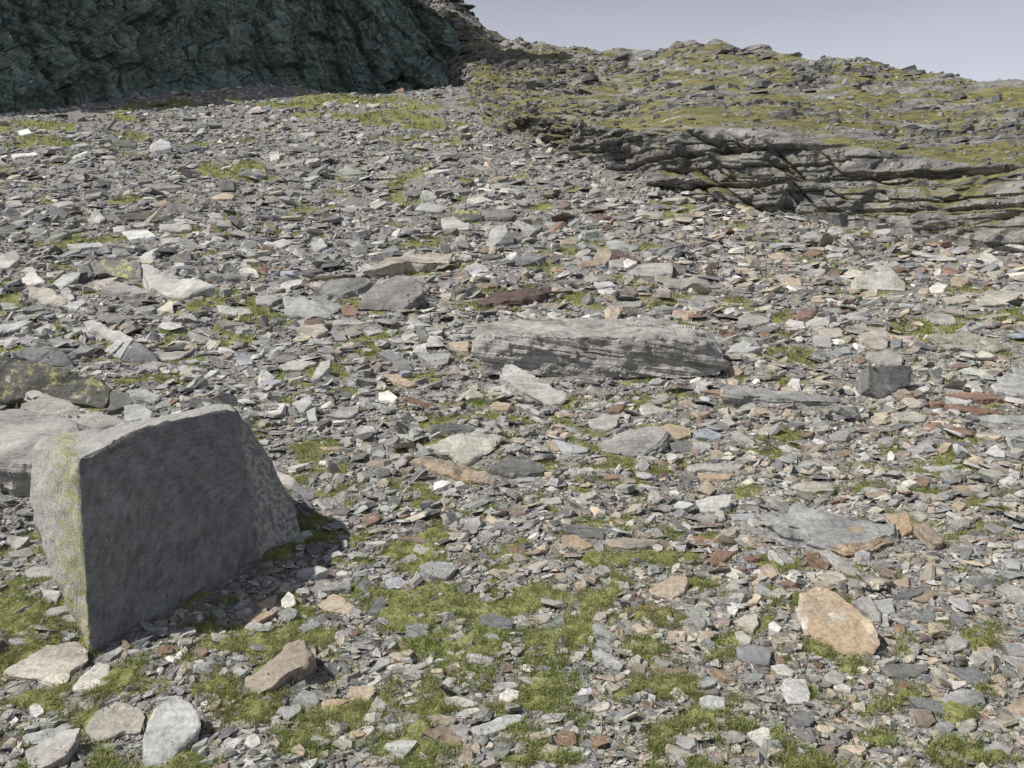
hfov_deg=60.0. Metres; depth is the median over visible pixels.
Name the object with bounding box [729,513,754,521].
rock slab
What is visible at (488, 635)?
rock
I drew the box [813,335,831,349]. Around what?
rock
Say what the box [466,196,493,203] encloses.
rock slab
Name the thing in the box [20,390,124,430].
rock slab
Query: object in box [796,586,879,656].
rock slab
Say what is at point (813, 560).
rock slab
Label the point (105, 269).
rock slab
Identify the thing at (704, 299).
rock slab
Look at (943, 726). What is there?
rock
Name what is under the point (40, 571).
rock slab
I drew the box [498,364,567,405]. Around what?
rock slab
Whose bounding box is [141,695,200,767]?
rock slab
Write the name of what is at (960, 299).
rock slab
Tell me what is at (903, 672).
rock slab
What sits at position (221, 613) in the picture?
rock
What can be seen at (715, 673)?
rock
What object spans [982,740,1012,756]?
rock
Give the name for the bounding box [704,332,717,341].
rock
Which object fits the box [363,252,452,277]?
rock slab
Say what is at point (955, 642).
rock
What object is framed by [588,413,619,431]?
boulder
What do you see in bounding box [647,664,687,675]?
rock slab
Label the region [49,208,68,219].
rock
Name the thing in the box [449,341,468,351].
rock
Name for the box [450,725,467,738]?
rock
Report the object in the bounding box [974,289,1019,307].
rock slab
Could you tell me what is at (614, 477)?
rock slab
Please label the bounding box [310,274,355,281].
rock slab
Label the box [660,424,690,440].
rock slab
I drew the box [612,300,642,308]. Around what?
rock slab
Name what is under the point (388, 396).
rock
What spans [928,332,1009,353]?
rock slab
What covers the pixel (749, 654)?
rock slab
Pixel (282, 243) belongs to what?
rock
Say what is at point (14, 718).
rock
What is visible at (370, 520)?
rock slab
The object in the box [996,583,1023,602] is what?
rock
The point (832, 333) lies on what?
rock slab
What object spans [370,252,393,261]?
rock slab
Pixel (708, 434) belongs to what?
rock slab
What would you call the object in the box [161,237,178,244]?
rock slab
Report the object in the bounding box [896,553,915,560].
rock slab
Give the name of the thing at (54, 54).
cliff
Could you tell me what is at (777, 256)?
rock slab
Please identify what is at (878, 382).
boulder
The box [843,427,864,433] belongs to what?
rock slab
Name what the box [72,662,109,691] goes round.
rock slab
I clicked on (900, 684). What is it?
rock
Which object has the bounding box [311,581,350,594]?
rock slab
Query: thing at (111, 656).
rock
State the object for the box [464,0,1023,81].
sky
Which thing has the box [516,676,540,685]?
rock slab
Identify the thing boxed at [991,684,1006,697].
rock
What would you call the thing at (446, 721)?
rock slab
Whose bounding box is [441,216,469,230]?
rock
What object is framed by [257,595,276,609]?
rock
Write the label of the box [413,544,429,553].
rock
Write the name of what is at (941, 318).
rock slab
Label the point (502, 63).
bedrock ledges
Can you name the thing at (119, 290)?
boulder
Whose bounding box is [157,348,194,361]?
rock slab
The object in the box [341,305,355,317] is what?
rock
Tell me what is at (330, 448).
rock slab
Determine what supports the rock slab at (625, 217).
on the ground at (420, 725)
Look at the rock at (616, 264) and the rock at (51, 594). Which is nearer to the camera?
the rock at (51, 594)
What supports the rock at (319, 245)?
on the ground at (420, 725)
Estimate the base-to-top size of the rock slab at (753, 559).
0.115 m
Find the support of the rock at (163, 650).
on the ground at (420, 725)
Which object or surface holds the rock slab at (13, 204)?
on the ground at (420, 725)
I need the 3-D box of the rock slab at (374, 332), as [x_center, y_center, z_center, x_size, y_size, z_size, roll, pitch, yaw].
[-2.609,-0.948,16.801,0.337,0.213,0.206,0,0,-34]
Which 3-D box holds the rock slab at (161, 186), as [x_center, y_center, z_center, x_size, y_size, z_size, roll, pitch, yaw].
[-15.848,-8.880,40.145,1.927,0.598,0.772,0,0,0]
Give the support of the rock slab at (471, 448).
on the ground at (420, 725)
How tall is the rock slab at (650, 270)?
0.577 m
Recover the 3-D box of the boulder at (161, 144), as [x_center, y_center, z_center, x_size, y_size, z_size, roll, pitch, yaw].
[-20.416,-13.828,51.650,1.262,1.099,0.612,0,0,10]
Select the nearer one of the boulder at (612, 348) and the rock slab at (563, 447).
the rock slab at (563, 447)
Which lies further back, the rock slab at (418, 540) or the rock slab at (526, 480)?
the rock slab at (526, 480)
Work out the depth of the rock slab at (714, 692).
5.33 m
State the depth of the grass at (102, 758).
6.14 m
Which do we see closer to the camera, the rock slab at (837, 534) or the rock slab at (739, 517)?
the rock slab at (837, 534)
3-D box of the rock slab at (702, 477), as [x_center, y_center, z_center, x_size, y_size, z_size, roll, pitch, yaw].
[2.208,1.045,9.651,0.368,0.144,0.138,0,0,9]
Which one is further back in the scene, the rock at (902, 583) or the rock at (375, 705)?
the rock at (902, 583)
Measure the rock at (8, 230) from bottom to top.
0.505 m
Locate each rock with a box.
[0,225,15,235]
[0,250,20,269]
[7,536,29,550]
[8,715,17,724]
[19,269,44,285]
[29,703,43,718]
[42,590,59,603]
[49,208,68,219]
[53,265,80,288]
[60,287,74,301]
[61,614,77,623]
[68,110,84,121]
[79,264,93,282]
[87,208,104,223]
[97,243,109,254]
[97,647,123,662]
[107,391,133,414]
[113,226,124,233]
[122,639,130,648]
[156,645,173,654]
[157,300,173,313]
[196,646,207,656]
[211,609,225,619]
[235,354,252,366]
[235,608,253,617]
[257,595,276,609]
[270,151,279,161]
[273,239,292,248]
[276,704,301,721]
[281,592,296,607]
[291,744,305,757]
[292,395,311,412]
[293,690,319,708]
[297,324,327,339]
[298,143,307,151]
[306,407,317,421]
[310,238,327,252]
[310,359,330,382]
[311,298,340,313]
[321,699,347,711]
[322,551,342,562]
[334,331,346,342]
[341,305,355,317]
[341,540,347,548]
[368,696,386,712]
[369,598,385,615]
[371,450,385,458]
[373,657,390,671]
[377,349,413,370]
[378,390,397,402]
[384,740,416,758]
[388,495,400,504]
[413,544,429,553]
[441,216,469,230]
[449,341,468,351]
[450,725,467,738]
[485,224,507,246]
[485,633,499,640]
[498,232,513,246]
[521,225,536,236]
[536,743,557,757]
[546,440,558,451]
[555,201,570,209]
[560,237,577,246]
[561,534,592,550]
[580,490,596,501]
[592,623,611,640]
[594,248,611,266]
[596,640,613,654]
[609,257,624,269]
[609,404,624,413]
[622,286,637,296]
[623,259,637,269]
[644,515,655,524]
[651,655,670,667]
[670,439,692,453]
[692,442,710,454]
[695,676,716,689]
[697,479,715,495]
[709,550,734,566]
[709,667,736,683]
[719,730,745,745]
[721,411,734,427]
[727,606,738,617]
[732,431,753,447]
[734,614,758,634]
[735,631,751,644]
[738,313,769,328]
[740,523,763,535]
[747,727,770,746]
[768,549,783,566]
[768,621,781,633]
[770,664,794,677]
[776,547,794,564]
[788,710,813,727]
[793,308,813,320]
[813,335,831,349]
[815,743,834,757]
[824,669,844,684]
[829,430,849,443]
[852,701,865,712]
[874,598,894,615]
[882,614,888,627]
[885,512,913,536]
[887,450,894,461]
[890,339,902,349]
[891,576,908,587]
[895,681,909,688]
[905,610,935,623]
[908,510,927,521]
[911,284,925,293]
[913,590,934,603]
[913,709,935,728]
[927,684,942,700]
[936,721,954,733]
[938,442,951,454]
[945,634,968,654]
[950,274,969,287]
[950,666,989,684]
[952,502,966,511]
[956,718,976,733]
[977,646,991,650]
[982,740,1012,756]
[985,444,1004,457]
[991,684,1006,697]
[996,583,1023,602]
[1001,558,1020,571]
[1004,642,1023,657]
[1006,696,1023,715]
[1013,538,1023,550]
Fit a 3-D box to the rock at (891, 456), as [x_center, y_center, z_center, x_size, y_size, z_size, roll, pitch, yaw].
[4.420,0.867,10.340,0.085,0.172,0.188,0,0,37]
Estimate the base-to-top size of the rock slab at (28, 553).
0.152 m
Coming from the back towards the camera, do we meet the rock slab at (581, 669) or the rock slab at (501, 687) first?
the rock slab at (581, 669)
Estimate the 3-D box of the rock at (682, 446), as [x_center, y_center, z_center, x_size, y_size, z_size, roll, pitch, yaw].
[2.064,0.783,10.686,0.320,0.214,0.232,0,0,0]
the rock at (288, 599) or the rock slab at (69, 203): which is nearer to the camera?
the rock at (288, 599)
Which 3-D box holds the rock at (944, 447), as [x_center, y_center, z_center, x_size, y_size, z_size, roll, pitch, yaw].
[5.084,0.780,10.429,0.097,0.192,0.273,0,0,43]
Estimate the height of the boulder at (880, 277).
1.232 m
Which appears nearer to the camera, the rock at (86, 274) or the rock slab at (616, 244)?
the rock at (86, 274)
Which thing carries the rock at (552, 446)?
on the ground at (420, 725)
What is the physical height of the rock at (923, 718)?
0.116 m
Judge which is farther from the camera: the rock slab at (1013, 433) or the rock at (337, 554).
the rock slab at (1013, 433)
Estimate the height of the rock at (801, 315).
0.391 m
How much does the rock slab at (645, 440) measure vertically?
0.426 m
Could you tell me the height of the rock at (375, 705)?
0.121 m
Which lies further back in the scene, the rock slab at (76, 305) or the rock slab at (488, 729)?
the rock slab at (76, 305)
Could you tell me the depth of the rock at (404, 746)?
4.77 m
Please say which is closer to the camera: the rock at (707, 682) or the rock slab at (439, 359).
the rock at (707, 682)
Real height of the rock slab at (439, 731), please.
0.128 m
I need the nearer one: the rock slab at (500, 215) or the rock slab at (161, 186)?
the rock slab at (500, 215)
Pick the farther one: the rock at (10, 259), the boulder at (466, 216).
the boulder at (466, 216)
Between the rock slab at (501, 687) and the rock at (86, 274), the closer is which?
the rock slab at (501, 687)
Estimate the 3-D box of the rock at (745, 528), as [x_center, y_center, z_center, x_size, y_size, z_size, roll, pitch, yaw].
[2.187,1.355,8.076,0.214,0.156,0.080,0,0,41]
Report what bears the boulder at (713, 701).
on the ground at (420, 725)
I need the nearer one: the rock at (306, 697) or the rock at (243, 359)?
the rock at (306, 697)
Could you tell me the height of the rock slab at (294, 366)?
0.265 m
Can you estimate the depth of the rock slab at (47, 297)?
19.55 m
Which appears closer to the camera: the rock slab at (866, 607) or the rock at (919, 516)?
the rock slab at (866, 607)
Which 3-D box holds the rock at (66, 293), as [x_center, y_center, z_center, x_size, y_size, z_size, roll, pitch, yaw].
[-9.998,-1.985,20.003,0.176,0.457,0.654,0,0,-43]
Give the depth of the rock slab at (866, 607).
6.49 m
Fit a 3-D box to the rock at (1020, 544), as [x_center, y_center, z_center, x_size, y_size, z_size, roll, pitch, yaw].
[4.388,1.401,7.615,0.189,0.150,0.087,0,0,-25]
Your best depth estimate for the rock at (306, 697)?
5.35 m
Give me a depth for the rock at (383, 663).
5.82 m
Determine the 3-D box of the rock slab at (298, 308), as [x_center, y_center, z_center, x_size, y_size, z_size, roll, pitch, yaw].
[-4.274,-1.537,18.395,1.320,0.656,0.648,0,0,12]
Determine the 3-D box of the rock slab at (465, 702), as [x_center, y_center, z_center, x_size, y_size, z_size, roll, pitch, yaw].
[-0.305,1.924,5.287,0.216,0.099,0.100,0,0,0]
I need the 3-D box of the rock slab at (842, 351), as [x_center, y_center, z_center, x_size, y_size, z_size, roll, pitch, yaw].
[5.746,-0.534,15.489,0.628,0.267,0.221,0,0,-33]
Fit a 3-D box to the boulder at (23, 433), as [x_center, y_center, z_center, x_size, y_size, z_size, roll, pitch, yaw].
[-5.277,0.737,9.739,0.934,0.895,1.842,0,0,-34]
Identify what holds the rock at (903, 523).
on the ground at (420, 725)
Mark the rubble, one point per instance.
(466, 11)
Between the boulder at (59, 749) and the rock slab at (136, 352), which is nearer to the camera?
the boulder at (59, 749)
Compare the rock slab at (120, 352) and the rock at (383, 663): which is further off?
the rock slab at (120, 352)
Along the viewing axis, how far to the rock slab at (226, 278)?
21.53 m
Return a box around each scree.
[0,84,1021,299]
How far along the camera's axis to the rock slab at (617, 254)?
25.16 m
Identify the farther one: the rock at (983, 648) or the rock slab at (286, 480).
the rock slab at (286, 480)
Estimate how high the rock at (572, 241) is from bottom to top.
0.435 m
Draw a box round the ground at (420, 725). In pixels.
[0,85,1023,767]
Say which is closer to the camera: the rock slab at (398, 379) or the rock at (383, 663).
the rock at (383, 663)
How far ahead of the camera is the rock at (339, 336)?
16.41 m
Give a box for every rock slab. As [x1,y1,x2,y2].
[0,320,33,337]
[3,641,87,687]
[5,200,22,208]
[8,548,34,561]
[11,152,37,158]
[17,129,31,136]
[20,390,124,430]
[23,723,75,744]
[25,566,51,578]
[28,286,66,306]
[43,605,69,618]
[52,200,74,207]
[56,183,74,190]
[63,299,86,309]
[67,242,102,249]
[71,143,88,148]
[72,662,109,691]
[85,319,132,342]
[89,259,142,279]
[93,277,117,285]
[98,313,125,325]
[112,248,130,256]
[113,338,133,359]
[118,211,154,221]
[121,340,160,363]
[122,230,156,240]
[126,388,161,404]
[140,183,183,190]
[141,264,215,300]
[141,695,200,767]
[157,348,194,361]
[159,224,191,233]
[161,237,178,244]
[185,144,200,151]
[200,273,250,282]
[210,193,234,200]
[217,305,251,315]
[244,640,316,694]
[255,295,282,307]
[262,105,270,111]
[275,169,294,175]
[277,472,295,489]
[279,360,316,372]
[283,296,332,320]
[291,481,315,501]
[296,566,328,580]
[298,132,315,137]
[308,146,319,152]
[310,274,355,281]
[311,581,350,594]
[317,594,354,615]
[320,447,342,450]
[327,404,359,419]
[328,319,366,326]
[338,168,361,175]
[353,245,368,253]
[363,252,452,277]
[364,514,379,527]
[364,541,385,548]
[365,329,383,335]
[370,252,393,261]
[383,374,416,388]
[399,536,431,543]
[403,396,436,408]
[410,661,427,669]
[411,456,495,484]
[415,203,448,214]
[416,352,450,366]
[421,725,462,747]
[425,713,456,726]
[426,431,504,466]
[427,423,476,434]
[444,696,478,707]
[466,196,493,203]
[471,714,521,739]
[475,285,551,307]
[478,614,511,630]
[479,254,501,260]
[481,210,515,221]
[488,456,545,478]
[489,401,510,413]
[494,682,517,691]
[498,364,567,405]
[513,252,546,266]
[516,477,535,483]
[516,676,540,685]
[540,496,561,505]
[551,439,588,454]
[559,746,584,754]
[562,524,604,539]
[571,666,591,674]
[581,260,600,268]
[592,213,610,220]
[592,648,622,671]
[594,281,616,288]
[598,288,615,294]
[598,426,670,456]
[604,474,618,481]
[604,537,659,550]
[606,240,639,251]
[611,249,640,263]
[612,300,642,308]
[616,212,636,220]
[626,262,672,277]
[639,403,669,415]
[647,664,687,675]
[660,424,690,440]
[663,278,709,290]
[687,462,742,475]
[691,295,715,302]
[693,429,722,439]
[695,689,718,696]
[697,473,731,481]
[699,389,719,395]
[702,262,718,269]
[719,386,842,407]
[725,346,762,355]
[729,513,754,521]
[736,644,771,668]
[744,554,761,562]
[761,506,900,557]
[768,253,789,260]
[791,481,834,495]
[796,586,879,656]
[802,249,822,258]
[805,552,830,569]
[813,497,829,504]
[818,328,842,338]
[819,550,858,576]
[825,346,851,357]
[833,683,851,692]
[835,449,852,457]
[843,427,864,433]
[852,596,880,622]
[856,329,888,350]
[865,349,902,366]
[880,663,929,680]
[891,411,927,423]
[894,586,928,600]
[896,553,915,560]
[908,696,945,715]
[913,523,943,550]
[922,464,961,472]
[923,401,1002,415]
[924,438,973,447]
[926,313,956,324]
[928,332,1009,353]
[929,282,947,293]
[939,688,985,707]
[943,295,969,305]
[943,391,1001,404]
[945,396,972,405]
[969,485,986,493]
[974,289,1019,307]
[977,414,1023,425]
[991,367,1023,397]
[993,429,1023,438]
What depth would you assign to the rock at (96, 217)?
32.12 m
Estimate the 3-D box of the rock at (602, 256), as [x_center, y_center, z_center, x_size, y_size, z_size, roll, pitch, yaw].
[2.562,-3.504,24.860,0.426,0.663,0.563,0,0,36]
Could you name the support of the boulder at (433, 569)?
on the ground at (420, 725)
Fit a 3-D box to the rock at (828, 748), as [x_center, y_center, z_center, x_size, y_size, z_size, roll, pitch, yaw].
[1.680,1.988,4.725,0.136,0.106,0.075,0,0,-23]
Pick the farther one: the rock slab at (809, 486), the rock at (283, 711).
the rock slab at (809, 486)
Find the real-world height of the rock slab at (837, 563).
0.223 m
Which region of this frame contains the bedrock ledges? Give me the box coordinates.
[436,0,1023,160]
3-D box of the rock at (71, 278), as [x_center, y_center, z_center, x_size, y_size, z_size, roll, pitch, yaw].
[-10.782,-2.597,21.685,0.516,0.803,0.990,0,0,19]
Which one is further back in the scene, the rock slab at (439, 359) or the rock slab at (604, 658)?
the rock slab at (439, 359)
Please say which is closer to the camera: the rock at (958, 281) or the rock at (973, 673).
the rock at (973, 673)
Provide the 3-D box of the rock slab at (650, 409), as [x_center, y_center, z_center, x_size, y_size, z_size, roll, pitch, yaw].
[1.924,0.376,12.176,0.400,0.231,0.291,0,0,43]
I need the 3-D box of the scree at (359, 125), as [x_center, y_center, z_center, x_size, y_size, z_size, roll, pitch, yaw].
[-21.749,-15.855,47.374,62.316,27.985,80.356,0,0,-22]
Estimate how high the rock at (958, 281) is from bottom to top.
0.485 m
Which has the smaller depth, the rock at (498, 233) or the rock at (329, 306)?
the rock at (329, 306)
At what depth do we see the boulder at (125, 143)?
54.29 m
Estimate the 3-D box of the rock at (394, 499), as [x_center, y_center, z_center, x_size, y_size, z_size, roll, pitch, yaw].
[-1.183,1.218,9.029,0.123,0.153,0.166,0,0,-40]
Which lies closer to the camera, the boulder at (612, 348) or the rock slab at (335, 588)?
the rock slab at (335, 588)
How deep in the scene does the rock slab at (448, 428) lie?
11.13 m
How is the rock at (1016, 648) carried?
on the ground at (420, 725)
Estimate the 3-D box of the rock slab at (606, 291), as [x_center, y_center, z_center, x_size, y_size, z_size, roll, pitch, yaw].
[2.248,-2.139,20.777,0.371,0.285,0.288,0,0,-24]
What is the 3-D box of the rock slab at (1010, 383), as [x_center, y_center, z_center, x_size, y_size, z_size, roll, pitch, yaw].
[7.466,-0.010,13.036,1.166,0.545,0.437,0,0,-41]
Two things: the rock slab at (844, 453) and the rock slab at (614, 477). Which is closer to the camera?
the rock slab at (614, 477)
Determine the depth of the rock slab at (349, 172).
44.72 m
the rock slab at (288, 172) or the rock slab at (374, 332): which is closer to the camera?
the rock slab at (374, 332)
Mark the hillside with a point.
(738, 157)
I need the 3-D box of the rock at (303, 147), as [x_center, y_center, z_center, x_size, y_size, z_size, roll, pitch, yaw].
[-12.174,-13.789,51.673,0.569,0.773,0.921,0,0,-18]
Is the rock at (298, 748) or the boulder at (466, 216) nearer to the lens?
the rock at (298, 748)
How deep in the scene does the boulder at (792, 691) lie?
5.35 m
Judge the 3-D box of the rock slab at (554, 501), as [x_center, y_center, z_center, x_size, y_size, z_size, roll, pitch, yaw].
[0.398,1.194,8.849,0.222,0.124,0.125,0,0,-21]
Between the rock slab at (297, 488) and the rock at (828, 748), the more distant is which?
the rock slab at (297, 488)
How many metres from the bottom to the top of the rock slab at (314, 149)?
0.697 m
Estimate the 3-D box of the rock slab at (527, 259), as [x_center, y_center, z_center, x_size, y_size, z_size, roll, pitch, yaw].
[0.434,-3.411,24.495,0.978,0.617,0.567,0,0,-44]
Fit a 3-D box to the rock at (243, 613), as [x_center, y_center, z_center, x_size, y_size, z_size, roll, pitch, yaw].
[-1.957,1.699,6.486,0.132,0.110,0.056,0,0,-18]
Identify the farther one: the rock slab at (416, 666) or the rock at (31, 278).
the rock at (31, 278)
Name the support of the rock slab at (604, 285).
on the ground at (420, 725)
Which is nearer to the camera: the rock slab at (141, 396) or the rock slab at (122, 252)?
the rock slab at (141, 396)
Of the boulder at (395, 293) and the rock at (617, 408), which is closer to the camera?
the rock at (617, 408)
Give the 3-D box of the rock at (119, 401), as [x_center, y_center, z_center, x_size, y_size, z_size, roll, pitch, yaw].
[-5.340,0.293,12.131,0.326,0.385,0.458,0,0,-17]
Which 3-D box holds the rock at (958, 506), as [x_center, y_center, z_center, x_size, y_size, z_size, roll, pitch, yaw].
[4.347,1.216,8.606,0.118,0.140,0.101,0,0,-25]
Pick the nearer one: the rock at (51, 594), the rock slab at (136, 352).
the rock at (51, 594)
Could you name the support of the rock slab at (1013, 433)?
on the ground at (420, 725)
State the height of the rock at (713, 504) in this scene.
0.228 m
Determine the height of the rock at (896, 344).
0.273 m
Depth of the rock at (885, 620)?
6.36 m
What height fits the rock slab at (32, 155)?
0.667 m
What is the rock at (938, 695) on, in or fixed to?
on the ground at (420, 725)
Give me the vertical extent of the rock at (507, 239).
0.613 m
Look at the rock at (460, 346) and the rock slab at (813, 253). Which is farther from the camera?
the rock slab at (813, 253)
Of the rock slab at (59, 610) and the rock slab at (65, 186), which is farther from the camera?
the rock slab at (65, 186)
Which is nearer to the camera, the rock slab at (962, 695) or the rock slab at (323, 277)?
the rock slab at (962, 695)
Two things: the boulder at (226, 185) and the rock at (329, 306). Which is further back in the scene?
the boulder at (226, 185)
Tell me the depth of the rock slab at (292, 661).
5.55 m
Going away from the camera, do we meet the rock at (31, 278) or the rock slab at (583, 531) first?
the rock slab at (583, 531)
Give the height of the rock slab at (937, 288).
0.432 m
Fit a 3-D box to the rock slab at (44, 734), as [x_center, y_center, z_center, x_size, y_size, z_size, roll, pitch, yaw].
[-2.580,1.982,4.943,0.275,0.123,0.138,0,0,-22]
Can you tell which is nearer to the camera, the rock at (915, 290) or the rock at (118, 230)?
the rock at (915, 290)
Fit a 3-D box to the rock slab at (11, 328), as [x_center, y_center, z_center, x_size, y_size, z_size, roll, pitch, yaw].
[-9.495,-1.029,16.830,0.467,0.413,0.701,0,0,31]
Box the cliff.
[0,0,460,112]
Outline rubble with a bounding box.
[424,0,1023,240]
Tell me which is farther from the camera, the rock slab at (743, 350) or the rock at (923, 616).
the rock slab at (743, 350)
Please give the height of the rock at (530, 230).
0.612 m
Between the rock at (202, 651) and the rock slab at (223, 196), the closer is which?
the rock at (202, 651)
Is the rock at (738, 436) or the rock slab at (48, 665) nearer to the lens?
the rock slab at (48, 665)
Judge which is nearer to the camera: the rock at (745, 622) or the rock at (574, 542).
the rock at (745, 622)
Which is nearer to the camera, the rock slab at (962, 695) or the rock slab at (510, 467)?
the rock slab at (962, 695)
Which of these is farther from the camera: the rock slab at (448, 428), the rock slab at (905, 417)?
the rock slab at (905, 417)
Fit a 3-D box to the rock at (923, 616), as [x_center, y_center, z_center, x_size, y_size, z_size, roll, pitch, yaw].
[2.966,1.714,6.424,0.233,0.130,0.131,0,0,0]
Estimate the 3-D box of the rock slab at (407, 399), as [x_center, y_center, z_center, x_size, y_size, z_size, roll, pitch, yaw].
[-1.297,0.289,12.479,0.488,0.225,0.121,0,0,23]
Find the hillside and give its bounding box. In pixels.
[425,0,1023,250]
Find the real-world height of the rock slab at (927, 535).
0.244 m
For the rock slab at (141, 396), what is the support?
on the ground at (420, 725)
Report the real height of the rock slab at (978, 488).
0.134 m
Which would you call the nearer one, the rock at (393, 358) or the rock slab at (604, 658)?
the rock slab at (604, 658)
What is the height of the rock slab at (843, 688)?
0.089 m
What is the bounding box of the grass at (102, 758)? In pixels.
[0,92,1023,767]
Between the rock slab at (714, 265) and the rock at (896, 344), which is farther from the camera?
the rock slab at (714, 265)
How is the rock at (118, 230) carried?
on the ground at (420, 725)
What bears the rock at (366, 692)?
on the ground at (420, 725)
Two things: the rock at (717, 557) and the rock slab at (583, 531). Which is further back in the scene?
the rock slab at (583, 531)
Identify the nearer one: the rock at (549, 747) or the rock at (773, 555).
the rock at (549, 747)
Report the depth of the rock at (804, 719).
5.04 m
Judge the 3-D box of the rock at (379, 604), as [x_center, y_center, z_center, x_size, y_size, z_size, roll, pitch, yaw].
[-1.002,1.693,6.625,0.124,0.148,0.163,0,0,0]
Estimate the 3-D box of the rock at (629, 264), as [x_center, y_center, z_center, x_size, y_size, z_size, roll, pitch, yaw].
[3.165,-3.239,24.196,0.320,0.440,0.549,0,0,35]
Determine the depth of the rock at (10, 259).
23.82 m
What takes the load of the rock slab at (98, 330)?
on the ground at (420, 725)
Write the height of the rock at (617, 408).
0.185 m
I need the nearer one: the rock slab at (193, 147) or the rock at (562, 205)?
the rock at (562, 205)
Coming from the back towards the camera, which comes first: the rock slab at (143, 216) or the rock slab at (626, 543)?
the rock slab at (143, 216)
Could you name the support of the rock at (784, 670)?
on the ground at (420, 725)
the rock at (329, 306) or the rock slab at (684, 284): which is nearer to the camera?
the rock at (329, 306)
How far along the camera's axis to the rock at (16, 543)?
7.87 m
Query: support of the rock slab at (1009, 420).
on the ground at (420, 725)
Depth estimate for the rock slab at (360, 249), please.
25.75 m
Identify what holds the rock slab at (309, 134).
on the ground at (420, 725)
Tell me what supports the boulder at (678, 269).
on the ground at (420, 725)
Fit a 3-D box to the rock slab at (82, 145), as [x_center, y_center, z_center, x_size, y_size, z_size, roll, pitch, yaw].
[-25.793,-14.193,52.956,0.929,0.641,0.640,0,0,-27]
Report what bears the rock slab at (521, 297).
on the ground at (420, 725)
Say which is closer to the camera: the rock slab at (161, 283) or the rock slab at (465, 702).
the rock slab at (465, 702)
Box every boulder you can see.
[0,355,114,408]
[0,409,80,496]
[12,346,75,367]
[25,728,81,767]
[30,404,299,653]
[85,702,144,742]
[101,280,148,300]
[112,139,136,148]
[124,404,151,421]
[150,139,171,151]
[218,180,236,191]
[320,277,371,298]
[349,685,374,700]
[357,275,425,312]
[419,561,455,580]
[449,209,480,222]
[471,316,730,379]
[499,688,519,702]
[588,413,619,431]
[649,576,688,601]
[672,264,686,276]
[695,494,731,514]
[699,695,724,709]
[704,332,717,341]
[776,678,809,705]
[850,264,905,293]
[854,366,911,398]
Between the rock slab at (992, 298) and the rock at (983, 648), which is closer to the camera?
the rock at (983, 648)
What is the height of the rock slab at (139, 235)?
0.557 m
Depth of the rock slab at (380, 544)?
7.86 m
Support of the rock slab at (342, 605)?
on the ground at (420, 725)
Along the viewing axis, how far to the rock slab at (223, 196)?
37.76 m
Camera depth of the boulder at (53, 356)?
14.43 m
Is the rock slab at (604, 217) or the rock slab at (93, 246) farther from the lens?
the rock slab at (604, 217)
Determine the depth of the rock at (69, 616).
6.38 m
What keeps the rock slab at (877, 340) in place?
on the ground at (420, 725)
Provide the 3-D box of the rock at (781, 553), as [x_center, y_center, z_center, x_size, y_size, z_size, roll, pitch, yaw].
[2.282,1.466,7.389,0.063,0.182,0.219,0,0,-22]
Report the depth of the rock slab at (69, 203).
35.60 m
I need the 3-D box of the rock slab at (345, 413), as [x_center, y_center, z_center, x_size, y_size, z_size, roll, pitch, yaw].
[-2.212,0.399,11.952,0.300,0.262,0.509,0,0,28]
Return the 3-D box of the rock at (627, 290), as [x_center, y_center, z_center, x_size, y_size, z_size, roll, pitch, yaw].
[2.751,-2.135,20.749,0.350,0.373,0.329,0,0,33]
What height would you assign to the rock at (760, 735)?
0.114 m
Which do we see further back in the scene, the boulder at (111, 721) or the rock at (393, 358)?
the rock at (393, 358)
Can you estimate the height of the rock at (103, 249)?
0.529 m
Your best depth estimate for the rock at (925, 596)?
6.70 m
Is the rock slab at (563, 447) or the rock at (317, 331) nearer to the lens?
the rock slab at (563, 447)
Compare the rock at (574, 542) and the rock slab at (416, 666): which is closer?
the rock slab at (416, 666)
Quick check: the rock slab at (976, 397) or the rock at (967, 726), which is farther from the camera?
the rock slab at (976, 397)
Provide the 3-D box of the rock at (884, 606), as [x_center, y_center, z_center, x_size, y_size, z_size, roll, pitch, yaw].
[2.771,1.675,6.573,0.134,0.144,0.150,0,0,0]
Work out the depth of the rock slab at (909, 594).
6.76 m
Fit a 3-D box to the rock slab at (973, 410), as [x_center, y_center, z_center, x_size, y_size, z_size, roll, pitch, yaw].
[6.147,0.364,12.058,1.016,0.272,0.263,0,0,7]
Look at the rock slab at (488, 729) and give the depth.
4.98 m
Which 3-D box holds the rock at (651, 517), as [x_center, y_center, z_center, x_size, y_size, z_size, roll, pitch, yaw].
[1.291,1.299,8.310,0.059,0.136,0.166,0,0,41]
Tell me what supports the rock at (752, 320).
on the ground at (420, 725)
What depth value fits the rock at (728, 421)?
11.47 m
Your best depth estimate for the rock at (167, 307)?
18.67 m
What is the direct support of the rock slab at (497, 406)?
on the ground at (420, 725)
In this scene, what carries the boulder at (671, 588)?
on the ground at (420, 725)
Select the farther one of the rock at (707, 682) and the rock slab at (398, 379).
the rock slab at (398, 379)
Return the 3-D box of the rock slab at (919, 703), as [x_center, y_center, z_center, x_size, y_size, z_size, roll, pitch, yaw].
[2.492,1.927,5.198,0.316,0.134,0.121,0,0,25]
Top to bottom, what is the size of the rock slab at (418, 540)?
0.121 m
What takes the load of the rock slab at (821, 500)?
on the ground at (420, 725)
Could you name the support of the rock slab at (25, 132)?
on the ground at (420, 725)
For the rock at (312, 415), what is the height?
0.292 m

